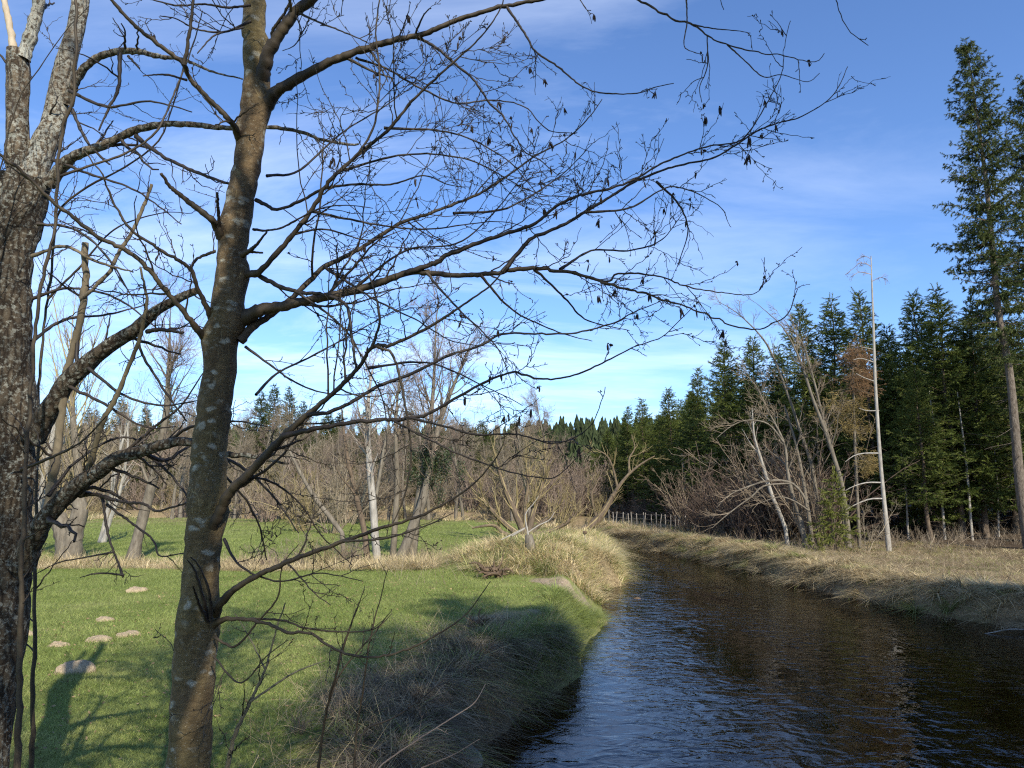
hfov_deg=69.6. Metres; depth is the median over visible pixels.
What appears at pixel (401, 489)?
bare shrub
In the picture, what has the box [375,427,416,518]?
bare tree
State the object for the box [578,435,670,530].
leaning willow
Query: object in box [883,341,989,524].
spruce tree
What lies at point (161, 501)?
bare tree
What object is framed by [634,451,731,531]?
bare shrub
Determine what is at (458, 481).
bare tree
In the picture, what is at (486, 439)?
evergreen tree
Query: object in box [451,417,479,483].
evergreen tree
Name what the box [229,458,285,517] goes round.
bare shrub
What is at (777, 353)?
spruce tree
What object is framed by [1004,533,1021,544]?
bare shrub
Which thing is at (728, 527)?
bare shrub
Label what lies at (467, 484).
bare shrub
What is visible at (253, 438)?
bare tree
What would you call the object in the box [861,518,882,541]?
bare shrub
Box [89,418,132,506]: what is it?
bare tree
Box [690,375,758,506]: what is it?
spruce tree
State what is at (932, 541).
forked sapling
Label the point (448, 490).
bare shrub
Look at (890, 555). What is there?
dry grass
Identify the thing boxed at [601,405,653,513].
spruce tree
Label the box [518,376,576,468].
bare tree
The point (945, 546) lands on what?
bare shrub
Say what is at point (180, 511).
bare tree
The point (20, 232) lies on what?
old tree
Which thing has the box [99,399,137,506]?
bare tree
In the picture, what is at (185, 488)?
bare shrub
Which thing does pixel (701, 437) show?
spruce tree
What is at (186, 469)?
evergreen tree
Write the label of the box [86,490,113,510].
bare shrub
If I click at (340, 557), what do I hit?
bare shrub
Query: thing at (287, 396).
evergreen tree
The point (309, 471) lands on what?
bare shrub
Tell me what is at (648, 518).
bare shrub
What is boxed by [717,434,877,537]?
bare shrub
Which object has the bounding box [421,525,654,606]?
promontory grass
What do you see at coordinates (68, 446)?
bare tree
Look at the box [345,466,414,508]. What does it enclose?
bare shrub
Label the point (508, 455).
tree
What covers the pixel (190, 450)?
bare tree
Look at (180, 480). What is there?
bare shrub
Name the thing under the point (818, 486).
bare shrub
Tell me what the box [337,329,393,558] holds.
alder tree
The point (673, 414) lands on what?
spruce tree
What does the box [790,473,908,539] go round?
bare shrub
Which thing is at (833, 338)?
spruce tree
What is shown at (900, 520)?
spruce tree
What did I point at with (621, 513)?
bare shrub
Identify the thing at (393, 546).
alder tree
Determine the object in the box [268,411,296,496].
bare tree
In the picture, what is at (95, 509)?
bare shrub
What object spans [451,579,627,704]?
bank sedge
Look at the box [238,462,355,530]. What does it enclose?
bare shrub
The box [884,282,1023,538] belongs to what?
spruce tree
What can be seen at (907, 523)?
thin trunk
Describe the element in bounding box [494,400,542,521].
bare tree
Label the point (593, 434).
hill forest
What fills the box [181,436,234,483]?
bare tree
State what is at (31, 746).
young tree
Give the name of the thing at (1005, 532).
bare shrub
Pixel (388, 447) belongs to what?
bare tree
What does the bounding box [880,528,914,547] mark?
bare shrub
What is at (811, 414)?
spruce tree
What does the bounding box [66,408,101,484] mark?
evergreen tree
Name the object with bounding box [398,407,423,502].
evergreen tree
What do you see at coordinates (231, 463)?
bare tree
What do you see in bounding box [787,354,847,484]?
spruce tree
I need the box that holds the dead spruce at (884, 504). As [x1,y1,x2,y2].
[844,253,891,551]
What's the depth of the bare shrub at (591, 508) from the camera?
78.17 m
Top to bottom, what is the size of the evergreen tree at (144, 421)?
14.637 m
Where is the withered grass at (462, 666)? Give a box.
[253,608,640,767]
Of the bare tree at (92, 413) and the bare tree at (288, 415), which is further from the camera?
the bare tree at (92, 413)
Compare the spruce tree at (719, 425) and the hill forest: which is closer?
the spruce tree at (719, 425)
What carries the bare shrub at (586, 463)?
on the ground at (823, 725)
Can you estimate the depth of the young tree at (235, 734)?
3.72 m
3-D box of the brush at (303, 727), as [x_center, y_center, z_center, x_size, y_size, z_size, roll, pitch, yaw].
[-2.330,3.574,7.999,0.658,0.476,0.456,-5,-10,32]
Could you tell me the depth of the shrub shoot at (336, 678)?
3.90 m
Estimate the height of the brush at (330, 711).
0.678 m
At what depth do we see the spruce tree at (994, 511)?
50.34 m
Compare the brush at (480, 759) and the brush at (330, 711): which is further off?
the brush at (480, 759)
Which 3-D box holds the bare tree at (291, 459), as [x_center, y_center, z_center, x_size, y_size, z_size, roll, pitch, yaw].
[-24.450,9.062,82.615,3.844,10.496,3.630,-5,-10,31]
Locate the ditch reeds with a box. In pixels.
[37,547,454,573]
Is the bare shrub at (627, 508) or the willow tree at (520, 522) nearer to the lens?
the willow tree at (520, 522)
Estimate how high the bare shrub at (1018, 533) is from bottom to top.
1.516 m
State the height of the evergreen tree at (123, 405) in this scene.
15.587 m
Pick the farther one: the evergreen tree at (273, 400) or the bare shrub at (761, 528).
the evergreen tree at (273, 400)
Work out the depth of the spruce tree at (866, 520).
52.36 m
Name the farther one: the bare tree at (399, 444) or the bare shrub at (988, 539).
the bare tree at (399, 444)
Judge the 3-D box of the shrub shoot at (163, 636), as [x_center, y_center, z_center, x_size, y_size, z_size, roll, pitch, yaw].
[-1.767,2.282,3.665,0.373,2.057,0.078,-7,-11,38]
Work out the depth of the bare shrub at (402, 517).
75.48 m
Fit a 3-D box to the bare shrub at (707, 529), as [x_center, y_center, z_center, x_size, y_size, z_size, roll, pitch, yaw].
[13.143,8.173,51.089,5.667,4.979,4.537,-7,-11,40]
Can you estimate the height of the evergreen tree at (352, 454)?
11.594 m
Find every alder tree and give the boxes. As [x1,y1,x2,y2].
[0,0,890,767]
[120,260,209,560]
[331,390,369,558]
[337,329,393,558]
[372,348,418,557]
[396,318,496,557]
[400,258,465,557]
[703,286,826,544]
[731,355,808,548]
[738,289,852,549]
[764,303,850,547]
[778,398,821,546]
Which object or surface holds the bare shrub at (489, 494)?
on the ground at (823, 725)
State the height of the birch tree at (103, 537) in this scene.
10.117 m
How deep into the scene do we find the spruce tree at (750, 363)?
55.99 m
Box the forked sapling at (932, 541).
[926,529,938,551]
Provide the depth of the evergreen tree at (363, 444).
110.02 m
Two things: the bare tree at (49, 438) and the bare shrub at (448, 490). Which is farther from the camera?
the bare shrub at (448, 490)
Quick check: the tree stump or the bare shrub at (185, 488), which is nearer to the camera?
the tree stump
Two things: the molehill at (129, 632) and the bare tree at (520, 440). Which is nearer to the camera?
the molehill at (129, 632)
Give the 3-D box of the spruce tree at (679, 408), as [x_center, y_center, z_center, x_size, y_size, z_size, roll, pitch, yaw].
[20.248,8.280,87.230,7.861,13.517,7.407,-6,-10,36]
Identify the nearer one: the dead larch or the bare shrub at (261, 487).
the dead larch
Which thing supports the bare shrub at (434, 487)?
on the ground at (823, 725)
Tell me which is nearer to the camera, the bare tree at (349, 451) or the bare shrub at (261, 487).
the bare shrub at (261, 487)
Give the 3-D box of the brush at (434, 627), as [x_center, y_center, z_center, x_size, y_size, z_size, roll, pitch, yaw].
[-1.290,4.178,12.430,0.413,0.431,0.595,-4,-9,22]
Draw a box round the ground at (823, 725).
[9,463,1023,767]
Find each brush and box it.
[271,694,328,734]
[309,668,371,722]
[364,679,416,718]
[384,652,419,674]
[426,620,449,641]
[455,608,489,628]
[458,632,491,653]
[460,741,482,767]
[484,622,515,649]
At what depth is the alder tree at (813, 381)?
38.92 m
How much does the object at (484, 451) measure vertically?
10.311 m
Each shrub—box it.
[38,544,65,566]
[64,467,143,510]
[66,461,139,509]
[82,548,114,567]
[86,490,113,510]
[88,496,105,515]
[109,450,187,509]
[118,481,145,508]
[136,472,177,506]
[138,469,186,506]
[158,488,187,517]
[162,464,240,496]
[164,487,185,508]
[173,467,187,499]
[223,549,267,567]
[227,460,310,521]
[227,470,264,508]
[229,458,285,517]
[235,451,334,518]
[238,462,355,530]
[238,496,276,518]
[244,537,299,567]
[248,467,346,525]
[259,452,301,502]
[264,440,377,522]
[272,530,334,566]
[273,417,408,524]
[275,452,386,533]
[293,532,355,566]
[319,538,367,563]
[323,460,419,520]
[337,538,366,562]
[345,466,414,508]
[353,464,400,502]
[354,466,413,508]
[377,461,415,506]
[382,495,413,519]
[404,458,471,506]
[407,488,431,506]
[410,542,438,558]
[429,467,454,509]
[433,470,475,506]
[439,451,494,511]
[440,487,471,506]
[457,466,487,507]
[466,456,520,511]
[466,468,521,512]
[480,482,529,520]
[494,459,551,514]
[511,453,588,512]
[511,454,576,516]
[521,445,606,511]
[542,446,609,515]
[542,471,589,520]
[551,470,613,500]
[557,453,623,515]
[570,459,620,514]
[576,485,620,516]
[606,500,619,518]
[613,502,638,519]
[615,486,645,517]
[621,491,648,520]
[628,486,662,521]
[629,480,696,525]
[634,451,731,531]
[648,476,706,529]
[658,461,737,533]
[665,421,794,536]
[668,408,850,540]
[668,466,741,534]
[674,474,729,533]
[681,470,747,531]
[684,429,798,537]
[685,451,790,539]
[698,417,882,545]
[698,481,741,537]
[708,458,801,539]
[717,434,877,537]
[719,458,818,540]
[722,444,854,538]
[743,409,920,541]
[772,457,865,516]
[785,465,869,532]
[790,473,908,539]
[802,532,829,550]
[821,520,861,548]
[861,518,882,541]
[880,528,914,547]
[896,525,930,541]
[913,519,938,547]
[915,527,943,549]
[929,524,955,547]
[947,524,975,543]
[959,522,1001,548]
[962,532,988,549]
[977,525,1008,546]
[991,519,1018,541]
[996,521,1021,539]
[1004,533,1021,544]
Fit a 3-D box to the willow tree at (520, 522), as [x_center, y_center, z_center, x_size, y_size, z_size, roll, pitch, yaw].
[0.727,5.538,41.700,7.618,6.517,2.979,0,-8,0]
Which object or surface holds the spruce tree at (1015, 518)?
on the ground at (823, 725)
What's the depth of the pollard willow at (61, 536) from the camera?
29.25 m
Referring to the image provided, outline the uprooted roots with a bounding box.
[469,553,513,578]
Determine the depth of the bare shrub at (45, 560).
26.76 m
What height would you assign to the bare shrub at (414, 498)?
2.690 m
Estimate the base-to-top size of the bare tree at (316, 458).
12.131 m
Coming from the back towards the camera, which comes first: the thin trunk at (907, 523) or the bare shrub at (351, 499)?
the bare shrub at (351, 499)
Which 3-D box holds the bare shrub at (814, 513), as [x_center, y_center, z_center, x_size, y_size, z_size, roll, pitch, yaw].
[15.109,5.257,39.671,7.590,7.453,7.590,3,-9,-17]
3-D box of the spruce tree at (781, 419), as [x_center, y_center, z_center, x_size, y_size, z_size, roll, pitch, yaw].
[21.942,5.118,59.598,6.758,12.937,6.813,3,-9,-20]
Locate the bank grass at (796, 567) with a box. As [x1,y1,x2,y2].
[569,521,1023,635]
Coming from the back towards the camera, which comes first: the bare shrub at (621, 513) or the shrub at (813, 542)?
the bare shrub at (621, 513)
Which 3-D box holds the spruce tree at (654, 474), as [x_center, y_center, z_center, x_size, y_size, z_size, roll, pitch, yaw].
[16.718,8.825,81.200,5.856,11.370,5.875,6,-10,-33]
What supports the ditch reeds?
on the ground at (823, 725)
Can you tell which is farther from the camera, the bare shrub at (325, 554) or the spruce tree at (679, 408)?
the spruce tree at (679, 408)
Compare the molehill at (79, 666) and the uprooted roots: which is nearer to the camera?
the molehill at (79, 666)
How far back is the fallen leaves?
12.79 m
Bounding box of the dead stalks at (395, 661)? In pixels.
[212,584,587,767]
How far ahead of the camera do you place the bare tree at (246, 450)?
70.58 m
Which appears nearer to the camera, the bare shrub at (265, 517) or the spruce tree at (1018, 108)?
the spruce tree at (1018, 108)
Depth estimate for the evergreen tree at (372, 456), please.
107.34 m
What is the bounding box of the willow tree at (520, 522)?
[460,425,591,538]
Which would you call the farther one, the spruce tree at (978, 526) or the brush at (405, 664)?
the spruce tree at (978, 526)
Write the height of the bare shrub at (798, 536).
6.710 m
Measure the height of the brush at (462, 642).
0.435 m
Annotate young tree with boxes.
[0,4,88,248]
[2,0,202,767]
[27,37,208,767]
[213,602,324,767]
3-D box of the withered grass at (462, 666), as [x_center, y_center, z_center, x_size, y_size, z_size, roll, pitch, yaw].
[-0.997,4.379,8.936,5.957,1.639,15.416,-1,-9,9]
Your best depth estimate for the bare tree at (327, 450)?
76.17 m
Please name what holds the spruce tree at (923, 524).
on the ground at (823, 725)
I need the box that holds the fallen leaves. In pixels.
[24,573,586,766]
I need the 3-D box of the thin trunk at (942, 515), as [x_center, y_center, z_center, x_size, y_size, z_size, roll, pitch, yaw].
[24.145,4.547,41.564,1.349,8.641,1.188,-8,-12,44]
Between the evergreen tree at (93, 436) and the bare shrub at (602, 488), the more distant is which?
the evergreen tree at (93, 436)
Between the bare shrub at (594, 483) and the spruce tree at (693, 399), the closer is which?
the spruce tree at (693, 399)
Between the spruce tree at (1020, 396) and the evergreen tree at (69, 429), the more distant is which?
the evergreen tree at (69, 429)
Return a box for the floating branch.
[975,624,1023,635]
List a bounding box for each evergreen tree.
[34,429,69,490]
[38,411,72,479]
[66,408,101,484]
[71,408,104,496]
[100,396,147,492]
[100,415,148,488]
[122,405,156,504]
[134,417,180,499]
[154,407,180,503]
[168,415,195,496]
[227,426,239,483]
[230,422,255,496]
[232,391,275,505]
[244,383,297,502]
[261,386,312,492]
[284,401,317,476]
[310,416,335,475]
[311,410,343,492]
[320,412,351,472]
[331,426,361,486]
[353,409,385,478]
[356,425,383,502]
[376,428,392,483]
[388,423,419,504]
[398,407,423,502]
[418,419,451,500]
[433,431,462,490]
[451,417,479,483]
[467,420,498,488]
[468,420,497,502]
[479,429,498,479]
[492,420,531,486]
[497,431,514,477]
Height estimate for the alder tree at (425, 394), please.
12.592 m
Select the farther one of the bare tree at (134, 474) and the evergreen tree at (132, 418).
the evergreen tree at (132, 418)
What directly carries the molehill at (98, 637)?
on the ground at (823, 725)
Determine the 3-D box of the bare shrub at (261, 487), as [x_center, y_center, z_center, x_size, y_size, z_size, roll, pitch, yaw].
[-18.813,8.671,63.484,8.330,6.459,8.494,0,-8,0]
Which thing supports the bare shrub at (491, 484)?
on the ground at (823, 725)
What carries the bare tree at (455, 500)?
on the ground at (823, 725)
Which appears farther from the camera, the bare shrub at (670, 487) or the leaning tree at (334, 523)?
the bare shrub at (670, 487)
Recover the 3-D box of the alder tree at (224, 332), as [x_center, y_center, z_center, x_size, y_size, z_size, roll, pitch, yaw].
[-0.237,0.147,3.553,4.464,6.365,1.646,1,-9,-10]
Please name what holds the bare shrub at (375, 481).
on the ground at (823, 725)
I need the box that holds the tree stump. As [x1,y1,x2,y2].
[501,496,554,553]
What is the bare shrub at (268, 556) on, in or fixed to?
on the ground at (823, 725)
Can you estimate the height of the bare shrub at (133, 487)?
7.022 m
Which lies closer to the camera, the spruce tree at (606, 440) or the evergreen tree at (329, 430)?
the spruce tree at (606, 440)
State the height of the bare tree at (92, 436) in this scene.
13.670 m
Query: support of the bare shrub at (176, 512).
on the ground at (823, 725)
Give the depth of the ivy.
29.38 m
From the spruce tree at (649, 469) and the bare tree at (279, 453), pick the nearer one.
the spruce tree at (649, 469)
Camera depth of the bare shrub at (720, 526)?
46.88 m
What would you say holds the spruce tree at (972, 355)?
on the ground at (823, 725)
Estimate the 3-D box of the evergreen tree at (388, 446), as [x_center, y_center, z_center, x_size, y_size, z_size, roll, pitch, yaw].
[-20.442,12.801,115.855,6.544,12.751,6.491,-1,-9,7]
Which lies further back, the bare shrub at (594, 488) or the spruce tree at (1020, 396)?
the bare shrub at (594, 488)
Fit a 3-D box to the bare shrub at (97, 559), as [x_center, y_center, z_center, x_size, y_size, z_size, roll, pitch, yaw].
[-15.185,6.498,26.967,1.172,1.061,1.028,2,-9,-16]
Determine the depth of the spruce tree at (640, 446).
94.40 m
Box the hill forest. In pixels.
[38,414,679,476]
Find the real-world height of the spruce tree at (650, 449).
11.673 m
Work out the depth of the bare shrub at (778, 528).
43.49 m
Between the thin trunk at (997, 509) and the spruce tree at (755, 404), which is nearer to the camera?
the thin trunk at (997, 509)
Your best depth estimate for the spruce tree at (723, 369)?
57.92 m
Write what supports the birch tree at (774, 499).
on the ground at (823, 725)
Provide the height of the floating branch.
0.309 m
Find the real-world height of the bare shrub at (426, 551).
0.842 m
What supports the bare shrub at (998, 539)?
on the ground at (823, 725)
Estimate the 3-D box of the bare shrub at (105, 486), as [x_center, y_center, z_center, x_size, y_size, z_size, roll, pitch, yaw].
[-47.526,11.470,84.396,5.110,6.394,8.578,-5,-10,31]
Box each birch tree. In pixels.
[34,340,107,549]
[97,361,159,542]
[742,403,789,545]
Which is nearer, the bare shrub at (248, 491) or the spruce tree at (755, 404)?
the spruce tree at (755, 404)
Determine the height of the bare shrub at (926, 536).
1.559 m
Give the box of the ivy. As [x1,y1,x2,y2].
[403,429,466,505]
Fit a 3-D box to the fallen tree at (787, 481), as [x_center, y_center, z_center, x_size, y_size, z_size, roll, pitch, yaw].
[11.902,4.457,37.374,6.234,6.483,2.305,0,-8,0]
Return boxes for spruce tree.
[585,450,598,478]
[589,451,604,486]
[590,427,626,513]
[600,433,635,512]
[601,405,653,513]
[611,397,664,517]
[615,435,642,504]
[631,421,648,505]
[632,414,680,510]
[634,387,697,519]
[637,413,678,508]
[640,415,666,499]
[656,394,708,493]
[657,365,740,509]
[662,395,696,508]
[665,399,683,466]
[672,335,778,503]
[680,400,711,485]
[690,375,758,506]
[702,335,800,501]
[706,384,745,506]
[737,382,769,464]
[738,345,809,528]
[741,374,763,453]
[746,300,853,483]
[751,374,796,522]
[774,292,905,528]
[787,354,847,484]
[790,354,854,522]
[812,287,934,535]
[836,322,940,533]
[840,365,897,527]
[847,343,908,521]
[859,289,1002,537]
[869,366,973,542]
[870,350,939,528]
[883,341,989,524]
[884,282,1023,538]
[908,293,1023,537]
[931,37,1023,547]
[932,331,1023,530]
[941,321,1023,532]
[958,334,1019,521]
[978,74,1023,460]
[998,340,1023,496]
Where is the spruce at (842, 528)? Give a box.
[808,465,867,550]
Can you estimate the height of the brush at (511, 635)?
0.490 m
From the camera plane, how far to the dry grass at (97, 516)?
72.92 m
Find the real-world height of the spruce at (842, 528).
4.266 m
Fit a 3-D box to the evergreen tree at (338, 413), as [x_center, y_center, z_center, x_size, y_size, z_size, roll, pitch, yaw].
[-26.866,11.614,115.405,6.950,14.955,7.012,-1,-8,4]
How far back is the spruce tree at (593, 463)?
95.30 m
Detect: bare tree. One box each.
[39,384,69,474]
[48,426,83,484]
[78,403,107,462]
[80,400,111,498]
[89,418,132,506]
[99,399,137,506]
[102,416,130,503]
[110,403,145,509]
[139,432,162,486]
[156,369,201,517]
[159,399,193,508]
[163,394,197,518]
[176,406,195,507]
[178,458,190,489]
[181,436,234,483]
[226,417,259,517]
[227,419,243,486]
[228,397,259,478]
[228,413,260,501]
[249,403,282,502]
[264,375,318,518]
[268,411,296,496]
[279,421,307,488]
[285,406,323,517]
[294,419,335,499]
[302,414,353,511]
[308,415,347,495]
[321,400,360,468]
[335,418,360,482]
[347,427,365,491]
[357,349,418,528]
[361,417,391,479]
[374,414,403,496]
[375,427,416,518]
[381,404,408,509]
[383,398,420,518]
[394,375,442,519]
[433,393,477,519]
[437,404,465,510]
[439,389,486,520]
[451,397,490,509]
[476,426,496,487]
[488,413,518,504]
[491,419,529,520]
[494,384,550,518]
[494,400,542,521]
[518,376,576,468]
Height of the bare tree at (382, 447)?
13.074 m
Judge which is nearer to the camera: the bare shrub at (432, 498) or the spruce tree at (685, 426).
the spruce tree at (685, 426)
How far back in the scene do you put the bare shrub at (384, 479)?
87.78 m
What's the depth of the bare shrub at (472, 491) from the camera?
90.84 m
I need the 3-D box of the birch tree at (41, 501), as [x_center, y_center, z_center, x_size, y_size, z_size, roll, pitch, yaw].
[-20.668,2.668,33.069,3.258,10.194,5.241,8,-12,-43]
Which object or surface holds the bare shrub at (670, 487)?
on the ground at (823, 725)
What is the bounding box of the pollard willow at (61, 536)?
[35,256,133,559]
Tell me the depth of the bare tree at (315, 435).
78.24 m
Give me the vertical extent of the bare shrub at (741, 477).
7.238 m
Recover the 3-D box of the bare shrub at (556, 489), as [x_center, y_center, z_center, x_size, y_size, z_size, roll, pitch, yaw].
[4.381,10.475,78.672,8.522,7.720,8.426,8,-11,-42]
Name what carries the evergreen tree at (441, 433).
on the ground at (823, 725)
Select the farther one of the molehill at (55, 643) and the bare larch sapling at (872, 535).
the bare larch sapling at (872, 535)
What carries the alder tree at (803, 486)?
on the ground at (823, 725)
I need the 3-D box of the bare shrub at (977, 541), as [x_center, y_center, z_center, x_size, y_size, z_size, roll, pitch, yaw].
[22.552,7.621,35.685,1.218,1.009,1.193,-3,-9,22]
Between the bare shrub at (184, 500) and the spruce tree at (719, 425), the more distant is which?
the bare shrub at (184, 500)
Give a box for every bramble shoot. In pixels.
[356,672,450,759]
[378,684,485,767]
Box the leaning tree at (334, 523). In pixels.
[266,418,346,558]
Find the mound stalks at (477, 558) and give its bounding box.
[374,524,619,601]
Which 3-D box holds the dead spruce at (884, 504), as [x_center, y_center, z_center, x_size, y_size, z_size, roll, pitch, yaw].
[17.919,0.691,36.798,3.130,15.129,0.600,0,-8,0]
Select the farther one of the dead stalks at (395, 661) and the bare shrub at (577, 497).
the bare shrub at (577, 497)
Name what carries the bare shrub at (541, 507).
on the ground at (823, 725)
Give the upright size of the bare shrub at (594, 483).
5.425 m
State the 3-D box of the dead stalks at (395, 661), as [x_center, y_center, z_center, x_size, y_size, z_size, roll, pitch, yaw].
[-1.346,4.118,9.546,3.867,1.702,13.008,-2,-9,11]
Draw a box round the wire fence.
[599,510,685,530]
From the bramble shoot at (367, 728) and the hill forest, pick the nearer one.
the bramble shoot at (367, 728)
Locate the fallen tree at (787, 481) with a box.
[690,410,810,536]
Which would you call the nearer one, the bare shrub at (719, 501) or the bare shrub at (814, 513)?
the bare shrub at (814, 513)
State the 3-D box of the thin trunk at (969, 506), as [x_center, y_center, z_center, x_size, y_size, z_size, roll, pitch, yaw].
[24.995,4.558,40.737,0.793,8.320,1.184,0,-8,0]
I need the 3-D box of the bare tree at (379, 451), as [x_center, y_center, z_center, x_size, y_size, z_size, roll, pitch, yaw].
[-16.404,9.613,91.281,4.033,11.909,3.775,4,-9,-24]
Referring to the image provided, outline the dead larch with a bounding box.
[808,333,886,546]
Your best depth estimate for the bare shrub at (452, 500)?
90.32 m
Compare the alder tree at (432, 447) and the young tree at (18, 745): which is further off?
the alder tree at (432, 447)
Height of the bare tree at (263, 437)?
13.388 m
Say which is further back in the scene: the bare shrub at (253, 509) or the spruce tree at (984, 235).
the bare shrub at (253, 509)
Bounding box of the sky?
[0,0,1023,436]
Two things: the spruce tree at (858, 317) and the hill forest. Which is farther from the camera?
the hill forest
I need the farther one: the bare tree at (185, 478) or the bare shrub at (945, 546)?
the bare tree at (185, 478)
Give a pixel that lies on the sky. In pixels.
(870, 175)
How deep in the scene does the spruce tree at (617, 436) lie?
87.04 m
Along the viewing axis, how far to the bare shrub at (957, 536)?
38.87 m
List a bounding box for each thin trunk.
[899,453,909,539]
[925,389,949,539]
[954,392,973,539]
[993,439,1000,536]
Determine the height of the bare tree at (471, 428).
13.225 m
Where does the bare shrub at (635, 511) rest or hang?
on the ground at (823, 725)
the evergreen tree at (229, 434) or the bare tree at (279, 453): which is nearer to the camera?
the bare tree at (279, 453)
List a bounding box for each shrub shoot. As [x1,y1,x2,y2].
[153,623,173,651]
[317,586,391,767]
[353,559,387,767]
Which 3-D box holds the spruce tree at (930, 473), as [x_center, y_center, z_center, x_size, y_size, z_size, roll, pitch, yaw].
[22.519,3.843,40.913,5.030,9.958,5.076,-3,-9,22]
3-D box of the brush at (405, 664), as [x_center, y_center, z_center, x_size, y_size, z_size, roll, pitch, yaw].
[-1.564,4.027,10.488,0.619,0.448,0.430,-1,-8,6]
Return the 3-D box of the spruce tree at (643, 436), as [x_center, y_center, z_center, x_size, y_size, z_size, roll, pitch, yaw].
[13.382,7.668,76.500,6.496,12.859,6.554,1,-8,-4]
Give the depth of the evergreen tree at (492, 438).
115.09 m
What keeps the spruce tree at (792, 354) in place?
on the ground at (823, 725)
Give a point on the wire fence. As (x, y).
(651, 519)
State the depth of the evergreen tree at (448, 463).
99.18 m
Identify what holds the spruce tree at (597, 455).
on the ground at (823, 725)
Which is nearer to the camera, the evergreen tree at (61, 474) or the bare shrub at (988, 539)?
the bare shrub at (988, 539)
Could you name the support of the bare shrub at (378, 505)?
on the ground at (823, 725)
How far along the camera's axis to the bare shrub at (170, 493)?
90.72 m
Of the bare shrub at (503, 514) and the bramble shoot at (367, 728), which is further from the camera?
the bare shrub at (503, 514)
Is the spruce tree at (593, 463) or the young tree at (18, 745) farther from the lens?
the spruce tree at (593, 463)
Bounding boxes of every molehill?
[48,641,69,646]
[53,659,95,674]
[85,635,111,641]
[96,616,114,621]
[116,630,141,637]
[126,586,148,592]
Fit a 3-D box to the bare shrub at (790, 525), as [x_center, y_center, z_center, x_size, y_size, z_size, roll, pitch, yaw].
[14.988,5.453,43.688,8.447,8.295,8.448,-8,-12,44]
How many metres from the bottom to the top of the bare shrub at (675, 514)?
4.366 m
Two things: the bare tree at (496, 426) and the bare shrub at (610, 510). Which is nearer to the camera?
the bare shrub at (610, 510)
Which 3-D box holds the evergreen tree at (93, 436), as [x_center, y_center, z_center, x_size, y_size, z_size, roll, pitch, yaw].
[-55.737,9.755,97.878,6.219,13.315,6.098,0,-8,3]
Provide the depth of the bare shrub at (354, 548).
27.18 m
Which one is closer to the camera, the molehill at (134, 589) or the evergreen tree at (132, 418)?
the molehill at (134, 589)
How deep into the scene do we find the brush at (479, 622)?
13.68 m
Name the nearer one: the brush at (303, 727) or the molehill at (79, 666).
the brush at (303, 727)
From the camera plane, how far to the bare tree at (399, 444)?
85.17 m
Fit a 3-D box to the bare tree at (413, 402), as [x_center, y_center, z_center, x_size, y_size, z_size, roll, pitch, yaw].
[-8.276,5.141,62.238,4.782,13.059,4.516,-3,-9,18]
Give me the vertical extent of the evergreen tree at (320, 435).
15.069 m
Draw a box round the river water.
[526,545,1023,746]
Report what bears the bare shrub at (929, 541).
on the ground at (823, 725)
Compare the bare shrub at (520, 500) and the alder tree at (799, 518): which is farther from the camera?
the bare shrub at (520, 500)
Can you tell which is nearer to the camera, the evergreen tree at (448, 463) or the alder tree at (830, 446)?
the alder tree at (830, 446)
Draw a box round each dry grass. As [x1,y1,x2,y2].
[32,499,871,536]
[618,522,1023,595]
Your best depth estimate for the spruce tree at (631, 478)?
89.27 m
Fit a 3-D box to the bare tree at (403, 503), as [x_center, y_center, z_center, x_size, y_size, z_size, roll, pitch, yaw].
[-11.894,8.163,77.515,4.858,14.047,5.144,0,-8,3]
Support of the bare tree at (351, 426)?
on the ground at (823, 725)
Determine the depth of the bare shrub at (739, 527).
44.28 m
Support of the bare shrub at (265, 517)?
on the ground at (823, 725)
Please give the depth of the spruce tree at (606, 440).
85.46 m
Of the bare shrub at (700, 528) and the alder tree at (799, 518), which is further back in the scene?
the bare shrub at (700, 528)
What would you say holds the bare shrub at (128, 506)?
on the ground at (823, 725)
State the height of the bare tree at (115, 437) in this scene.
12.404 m
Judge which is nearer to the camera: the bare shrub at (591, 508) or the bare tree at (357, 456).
the bare shrub at (591, 508)
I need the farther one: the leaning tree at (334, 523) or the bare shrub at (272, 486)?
the bare shrub at (272, 486)
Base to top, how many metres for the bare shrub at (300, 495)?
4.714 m
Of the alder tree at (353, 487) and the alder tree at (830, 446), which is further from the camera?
the alder tree at (830, 446)
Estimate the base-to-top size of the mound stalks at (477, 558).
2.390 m
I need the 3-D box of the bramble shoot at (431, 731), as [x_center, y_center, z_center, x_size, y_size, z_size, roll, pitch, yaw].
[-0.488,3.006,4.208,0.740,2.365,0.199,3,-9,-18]
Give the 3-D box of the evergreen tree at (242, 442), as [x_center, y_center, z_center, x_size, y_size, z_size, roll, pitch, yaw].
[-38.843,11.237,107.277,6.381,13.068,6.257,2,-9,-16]
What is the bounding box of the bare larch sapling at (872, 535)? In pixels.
[859,489,902,550]
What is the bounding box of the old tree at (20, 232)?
[0,0,358,767]
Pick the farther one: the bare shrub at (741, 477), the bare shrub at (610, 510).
the bare shrub at (610, 510)

